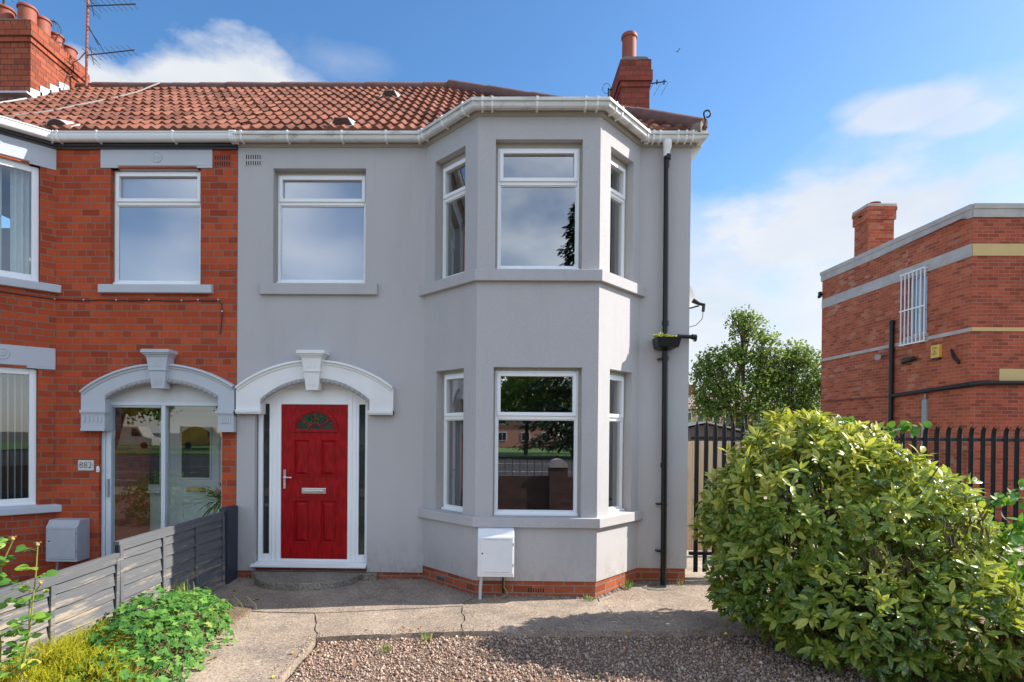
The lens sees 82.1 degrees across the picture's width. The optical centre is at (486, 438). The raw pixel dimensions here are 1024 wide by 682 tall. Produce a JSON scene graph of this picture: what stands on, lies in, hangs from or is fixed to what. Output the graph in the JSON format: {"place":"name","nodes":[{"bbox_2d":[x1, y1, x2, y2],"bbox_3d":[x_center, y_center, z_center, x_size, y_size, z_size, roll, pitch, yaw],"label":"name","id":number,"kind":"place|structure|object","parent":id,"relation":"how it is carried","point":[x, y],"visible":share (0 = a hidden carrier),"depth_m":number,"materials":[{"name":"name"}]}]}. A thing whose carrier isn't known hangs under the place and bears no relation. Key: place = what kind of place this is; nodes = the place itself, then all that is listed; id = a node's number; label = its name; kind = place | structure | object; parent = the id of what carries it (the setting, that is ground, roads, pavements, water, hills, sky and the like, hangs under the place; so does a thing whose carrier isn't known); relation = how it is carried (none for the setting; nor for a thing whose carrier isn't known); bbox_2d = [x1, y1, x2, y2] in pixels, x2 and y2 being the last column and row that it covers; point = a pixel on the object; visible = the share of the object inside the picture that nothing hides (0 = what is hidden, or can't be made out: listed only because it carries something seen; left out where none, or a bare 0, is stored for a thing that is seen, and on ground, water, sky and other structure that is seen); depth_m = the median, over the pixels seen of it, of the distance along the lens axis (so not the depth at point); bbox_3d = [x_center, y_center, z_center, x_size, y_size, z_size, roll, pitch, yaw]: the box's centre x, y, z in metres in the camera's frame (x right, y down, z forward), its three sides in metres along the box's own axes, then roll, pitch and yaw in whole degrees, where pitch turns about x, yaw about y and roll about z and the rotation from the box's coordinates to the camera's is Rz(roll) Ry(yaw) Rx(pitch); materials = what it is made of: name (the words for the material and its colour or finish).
{"place":"outdoors","nodes":[
{"label":"outdoors","id":0,"kind":"place"},
{"bbox_2d":[0,584,221,636],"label":"neighbour garden ground","id":1,"kind":"structure","parent":0,"point":[2,586],"depth_m":7.13,"materials":[{"name":"soil"}]},
{"bbox_2d":[166,578,824,681],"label":"path","id":2,"kind":"structure","parent":0,"point":[269,641],"depth_m":5.96,"materials":[{"name":"concrete"}]},
{"bbox_2d":[67,603,253,681],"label":"planting bed","id":3,"kind":"object","parent":2,"relation":"on","point":[237,611],"visible":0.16,"depth_m":5.19,"materials":[{"name":"soil"}]},
{"bbox_2d":[0,536,58,681],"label":"rose bush","id":4,"kind":"object","parent":3,"relation":"on","point":[37,617],"visible":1,"depth_m":3.59,"materials":[{"name":"green plant"}]},
{"bbox_2d":[0,618,157,681],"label":"golden heather","id":5,"kind":"object","parent":3,"relation":"on","point":[53,663],"visible":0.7,"depth_m":4.02,"materials":[{"name":"yellow plant"}]},
{"bbox_2d":[54,585,259,681],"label":"geranium clump","id":6,"kind":"object","parent":3,"relation":"on","point":[126,616],"visible":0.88,"depth_m":4.63,"materials":[{"name":"green plant"}]},
{"bbox_2d":[167,579,195,614],"bbox_3d":[-3.079,1.572,5.868,0.302,0.391,0.266,1,1,31],"label":"grass tuft","id":7,"kind":"object","parent":3,"relation":"on","point":[184,586],"visible":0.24,"depth_m":5.88,"materials":[{"name":"green plant"}]},
{"bbox_2d":[251,571,377,590],"bbox_3d":[-2.197,1.757,7.196,1.600,0.115,0.610,0,0,1],"label":"doorstep","id":8,"kind":"object","parent":2,"relation":"on","point":[289,581],"visible":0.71,"depth_m":7.14,"materials":[{"name":"concrete"}]},
{"bbox_2d":[260,624,749,681],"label":"loose grit","id":9,"kind":"object","parent":2,"relation":"on","point":[463,630],"visible":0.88,"depth_m":5.55,"materials":[{"name":"gravel"}]},
{"bbox_2d":[583,593,595,600],"bbox_3d":[1.162,1.777,6.625,0.135,0.100,0.144,0,1,-44],"label":"weed","id":10,"kind":"object","parent":2,"relation":"on","point":[587,596],"visible":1,"depth_m":6.62,"materials":[{"name":"green plant"}]},
{"bbox_2d":[620,579,633,589],"bbox_3d":[1.708,1.759,7.132,0.156,0.138,0.150,1,1,41],"label":"weed","id":11,"kind":"object","parent":2,"relation":"on","point":[626,584],"visible":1,"depth_m":7.14,"materials":[{"name":"green plant"}]},
{"bbox_2d":[642,584,670,589],"bbox_3d":[2.083,1.822,7.221,0.347,0.015,0.255,0,0,1],"label":"drain gully","id":12,"kind":"object","parent":2,"relation":"on","point":[655,587],"visible":1,"depth_m":7.21,"materials":[{"name":"concrete"}]},
{"bbox_2d":[805,415,1023,607],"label":"climbing shrub","id":13,"kind":"object","parent":2,"relation":"on","point":[1014,534],"visible":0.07,"depth_m":5.30,"materials":[{"name":"green plant"}]},
{"bbox_2d":[0,0,1023,392],"label":"sky","id":14,"kind":"structure","parent":0,"point":[822,111],"materials":[{"name":"blue"}]},
{"bbox_2d":[287,633,984,681],"bbox_3d":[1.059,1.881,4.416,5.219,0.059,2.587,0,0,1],"label":"gravel","id":15,"kind":"structure","parent":0,"point":[426,667],"depth_m":4.96,"materials":[{"name":"beige gravel"}]},
{"bbox_2d":[380,643,391,651],"bbox_3d":[-0.873,1.813,5.122,0.100,0.079,0.117,0,0,-5],"label":"weed","id":16,"kind":"object","parent":15,"relation":"on","point":[385,648],"visible":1,"depth_m":5.10,"materials":[{"name":"green plant"}]},
{"bbox_2d":[421,630,433,639],"bbox_3d":[-0.549,1.814,5.419,0.120,0.077,0.121,1,1,41],"label":"weed","id":17,"kind":"object","parent":15,"relation":"on","point":[431,635],"visible":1,"depth_m":5.39,"materials":[{"name":"green plant"}]},
{"bbox_2d":[169,590,786,681],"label":"fallen leaves","id":18,"kind":"object","parent":15,"relation":"on","point":[643,655],"visible":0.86,"depth_m":5.16,"materials":[{"name":"brown plant"}]},
{"bbox_2d":[995,623,1023,681],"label":"boundary wall","id":19,"kind":"structure","parent":15,"relation":"on","point":[1014,641],"depth_m":4.38,"materials":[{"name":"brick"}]},
{"bbox_2d":[285,479,1023,681],"bbox_3d":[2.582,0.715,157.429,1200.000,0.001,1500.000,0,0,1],"label":"ground","id":20,"kind":"structure","parent":0,"point":[996,530],"depth_m":9.64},
{"bbox_2d":[0,505,237,681],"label":"garden fence","id":21,"kind":"object","parent":20,"relation":"on","point":[201,552],"visible":0.75,"depth_m":5.33,"materials":[{"name":"grey paint"}]},
{"bbox_2d":[0,2,307,584],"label":"terraced house","id":22,"kind":"structure","parent":20,"relation":"on","point":[134,196],"depth_m":7.51,"materials":[{"name":"red brick"}]},
{"bbox_2d":[0,98,26,103],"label":"roof cable","id":23,"kind":"object","parent":22,"relation":"attached to","point":[20,99],"visible":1,"depth_m":8.94,"materials":[{"name":"white plastic"}]},
{"bbox_2d":[0,367,36,505],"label":"window","id":24,"kind":"structure","parent":22,"relation":"in","point":[32,373],"depth_m":7.39,"materials":[{"name":"white plastic"}]},
{"bbox_2d":[0,158,38,281],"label":"window","id":25,"kind":"structure","parent":22,"relation":"in","point":[24,179],"depth_m":7.41,"materials":[{"name":"white plastic"}]},
{"bbox_2d":[46,518,89,570],"bbox_3d":[-5.293,1.397,7.415,0.395,0.762,0.248,0,0,1],"label":"meter box","id":26,"kind":"object","parent":22,"relation":"attached to","point":[67,539],"visible":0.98,"depth_m":7.30,"materials":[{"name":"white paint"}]},
{"bbox_2d":[47,527,76,558],"bbox_3d":[-5.282,1.300,7.296,0.361,0.395,0.013,0,0,1],"label":"door","id":27,"kind":"structure","parent":26,"relation":"in","point":[61,540],"depth_m":7.29,"materials":[{"name":"white plastic"}]},
{"bbox_2d":[4,82,159,116],"bbox_3d":[-6.060,-5.215,8.938,0.344,1.920,2.615,1,0,24],"label":"roof cable","id":28,"kind":"object","parent":22,"relation":"on","point":[86,102],"visible":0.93,"depth_m":8.78,"materials":[{"name":"grey plastic"}]},
{"bbox_2d":[78,460,93,470],"bbox_3d":[-5.134,0.341,7.519,0.203,0.132,0.018,0,0,1],"label":"house number plate","id":29,"kind":"object","parent":22,"relation":"attached to","point":[86,465],"visible":1,"depth_m":7.51,"materials":[{"name":"white plastic"}]},
{"bbox_2d":[64,0,138,88],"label":"tv aerial","id":30,"kind":"object","parent":22,"relation":"attached to","point":[86,54],"visible":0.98,"depth_m":10.10,"materials":[{"name":"grey metal"}]},
{"bbox_2d":[0,291,222,333],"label":"wall cable","id":31,"kind":"object","parent":22,"relation":"attached to","point":[127,300],"depth_m":7.47,"materials":[{"name":"plastic"}]},
{"bbox_2d":[147,408,160,492],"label":"inner window","id":32,"kind":"structure","parent":22,"relation":"in","point":[154,486],"depth_m":8.62,"materials":[{"name":"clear glass"}]},
{"bbox_2d":[113,171,200,284],"bbox_3d":[-4.223,-2.726,7.574,1.230,1.530,0.100,0,0,1],"label":"window","id":33,"kind":"structure","parent":22,"relation":"in","point":[157,214],"depth_m":7.58,"materials":[{"name":"white plastic"}]},
{"bbox_2d":[170,412,220,525],"bbox_3d":[-4.220,0.626,8.605,0.850,2.040,0.062,0,0,1],"label":"inner door","id":34,"kind":"structure","parent":22,"relation":"in","point":[195,458],"depth_m":8.59,"materials":[{"name":"white plastic"}]},
{"bbox_2d":[184,482,220,516],"bbox_3d":[-3.611,1.139,7.993,1.196,1.075,1.054,0,0,1],"label":"porch plant","id":35,"kind":"object","parent":22,"relation":"in","point":[216,493],"visible":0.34,"depth_m":7.87,"materials":[{"name":"green plant"}]},
{"bbox_2d":[232,30,710,599],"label":"terraced house","id":36,"kind":"structure","parent":20,"relation":"on","point":[460,304],"depth_m":7.41,"materials":[{"name":"paint"}]},
{"bbox_2d":[281,404,347,558],"bbox_3d":[-2.224,0.555,7.560,0.857,1.988,0.100,0,0,1],"label":"door","id":37,"kind":"structure","parent":36,"relation":"in","point":[314,460],"depth_m":7.57,"materials":[{"name":"red paint"}]},
{"bbox_2d":[276,172,365,282],"bbox_3d":[-2.117,-2.710,7.575,1.241,1.473,0.100,0,0,1],"label":"window","id":38,"kind":"structure","parent":36,"relation":"in","point":[321,216],"depth_m":7.58,"materials":[{"name":"white plastic"}]},
{"bbox_2d":[441,370,463,511],"bbox_3d":[-0.359,0.023,7.144,0.100,1.745,0.574,0,1,-42],"label":"window","id":39,"kind":"structure","parent":36,"relation":"in","point":[448,376],"depth_m":7.29,"materials":[{"name":"white plastic"}]},
{"bbox_2d":[441,153,464,278],"bbox_3d":[-0.355,-2.676,7.143,0.100,1.488,0.627,0,1,-42],"label":"window","id":40,"kind":"structure","parent":36,"relation":"in","point":[458,162],"depth_m":7.29,"materials":[{"name":"white plastic"}]},
{"bbox_2d":[477,527,513,599],"bbox_3d":[0.099,1.420,6.612,0.405,0.820,0.220,0,0,1],"label":"meter box","id":41,"kind":"object","parent":36,"relation":"attached to","point":[495,551],"visible":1,"depth_m":6.51,"materials":[{"name":"white paint"}]},
{"bbox_2d":[480,537,513,573],"bbox_3d":[0.111,1.299,6.507,0.371,0.405,0.012,0,0,1],"label":"door","id":42,"kind":"structure","parent":41,"relation":"in","point":[496,554],"depth_m":6.50,"materials":[{"name":"white plastic"}]},
{"bbox_2d":[493,368,580,515],"bbox_3d":[0.570,0.031,6.813,1.050,1.750,0.100,0,0,1],"label":"window","id":43,"kind":"structure","parent":36,"relation":"in","point":[575,373],"depth_m":6.79,"materials":[{"name":"white plastic"}]},
{"bbox_2d":[495,143,581,268],"bbox_3d":[0.592,-2.663,6.791,1.030,1.483,0.100,0,0,1],"label":"window","id":44,"kind":"structure","parent":36,"relation":"in","point":[502,149],"depth_m":6.77,"materials":[{"name":"white plastic"}]},
{"bbox_2d":[608,371,623,512],"bbox_3d":[1.515,0.038,7.152,0.100,1.745,0.586,1,1,42],"label":"window","id":45,"kind":"structure","parent":36,"relation":"in","point":[614,376],"depth_m":7.30,"materials":[{"name":"white plastic"}]},
{"bbox_2d":[610,155,625,277],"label":"window","id":46,"kind":"structure","parent":36,"relation":"in","point":[619,198],"depth_m":7.28,"materials":[{"name":"white plastic"}]},
{"bbox_2d":[602,80,667,96],"bbox_3d":[2.541,-5.931,10.098,1.076,0.583,0.334,0,0,1],"label":"tv aerial","id":47,"kind":"object","parent":36,"relation":"attached to","point":[660,82],"visible":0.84,"depth_m":10.10,"materials":[{"name":"grey metal"}]},
{"bbox_2d":[653,332,676,337],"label":"hopper plants","id":48,"kind":"object","parent":36,"relation":"on","point":[656,335],"visible":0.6,"depth_m":7.24,"materials":[{"name":"green plant"}]},
{"bbox_2d":[689,286,704,326],"bbox_3d":[2.804,-1.948,8.342,0.485,0.780,0.369,0,0,1],"label":"satellite dish","id":49,"kind":"object","parent":36,"relation":"attached to","point":[693,301],"visible":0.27,"depth_m":8.21,"materials":[{"name":"white metal"}]},
{"bbox_2d":[687,441,745,549],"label":"timber gate","id":50,"kind":"structure","parent":36,"relation":"attached to","point":[690,498],"depth_m":9.19,"materials":[{"name":"beige paint"}]},
{"bbox_2d":[688,385,707,421],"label":"terraced house","id":51,"kind":"structure","parent":20,"relation":"on","point":[690,417],"depth_m":67.04,"materials":[{"name":"white brick"}]},
{"bbox_2d":[708,392,747,425],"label":"terraced house","id":52,"kind":"structure","parent":20,"relation":"on","point":[725,416],"depth_m":66.96,"materials":[{"name":"grey brick"}]},
{"bbox_2d":[688,304,785,430],"bbox_3d":[12.252,-2.454,29.251,4.909,8.413,2.843,0,0,1],"label":"garden tree","id":53,"kind":"object","parent":20,"relation":"on","point":[711,382],"visible":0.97,"depth_m":28.93,"materials":[{"name":"green plant"}]},
{"bbox_2d":[743,393,784,432],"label":"terraced house","id":54,"kind":"structure","parent":20,"relation":"on","point":[745,394],"depth_m":66.95,"materials":[{"name":"grey"}]},
{"bbox_2d":[746,337,820,433],"bbox_3d":[15.635,-1.666,29.727,4.717,6.888,2.728,0,0,1],"label":"garden tree","id":55,"kind":"object","parent":20,"relation":"on","point":[806,388],"visible":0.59,"depth_m":29.25,"materials":[{"name":"green plant"}]},
{"bbox_2d":[688,406,1023,681],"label":"spotted laurel","id":56,"kind":"object","parent":20,"relation":"on","point":[910,613],"visible":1,"depth_m":4.91,"materials":[{"name":"green plant"}]},
{"bbox_2d":[685,496,1023,579],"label":"side path","id":57,"kind":"structure","parent":0,"point":[690,573],"depth_m":8.46,"materials":[{"name":"concrete"}]},
{"bbox_2d":[688,421,755,447],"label":"garden shed","id":58,"kind":"structure","parent":57,"relation":"on","point":[691,428],"depth_m":13.36,"materials":[{"name":"wood"}]},
{"bbox_2d":[688,420,777,571],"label":"palisade gate","id":59,"kind":"structure","parent":57,"relation":"on","point":[706,438],"depth_m":7.80,"materials":[{"name":"black metal"}]},
{"bbox_2d":[777,425,1023,569],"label":"palisade fence","id":60,"kind":"object","parent":57,"relation":"on","point":[982,439],"visible":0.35,"depth_m":7.74,"materials":[{"name":"black metal"}]},
{"bbox_2d":[820,201,1023,527],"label":"brick building","id":61,"kind":"structure","parent":0,"point":[954,281],"depth_m":13.50,"materials":[{"name":"brick"}]},
{"bbox_2d":[874,353,884,359],"bbox_3d":[10.173,-2.112,15.198,0.213,0.176,0.342,1,1,41],"label":"floodlight","id":62,"kind":"object","parent":61,"relation":"attached to","point":[877,356],"visible":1,"depth_m":15.11,"materials":[{"name":"white plastic"}]},
{"bbox_2d":[900,356,915,363],"bbox_3d":[10.209,-1.903,14.247,0.172,0.149,0.507,0,0,1],"label":"vent cowl","id":63,"kind":"object","parent":61,"relation":"attached to","point":[908,359],"visible":1,"depth_m":14.16,"materials":[{"name":"black plastic"}]},
{"bbox_2d":[899,266,928,345],"bbox_3d":[10.326,-3.151,14.108,0.267,1.750,0.801,0,0,-2],"label":"window","id":64,"kind":"structure","parent":61,"relation":"in","point":[918,308],"depth_m":14.10,"materials":[{"name":"white plastic"}]},
{"bbox_2d":[931,344,941,359],"bbox_3d":[10.281,-1.973,13.435,0.083,0.335,0.240,0,0,-2],"label":"alarm box","id":65,"kind":"object","parent":61,"relation":"attached to","point":[936,352],"visible":1,"depth_m":13.38,"materials":[{"name":"yellow plastic"}]},
{"bbox_2d":[950,349,959,363],"bbox_3d":[10.285,-1.813,12.921,0.078,0.367,0.261,0,0,-5],"label":"cable stub","id":66,"kind":"object","parent":61,"relation":"attached to","point":[956,360],"visible":1,"depth_m":12.90,"materials":[{"name":"black plastic"}]},
{"bbox_2d":[944,599,1023,663],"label":"verge","id":67,"kind":"structure","parent":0,"point":[982,617],"depth_m":5.82,"materials":[{"name":"soil"}]},
{"bbox_2d":[875,531,1023,580],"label":"shrub","id":68,"kind":"object","parent":67,"relation":"on","point":[1012,552],"depth_m":6.66,"materials":[{"name":"green plant"}]}
]}

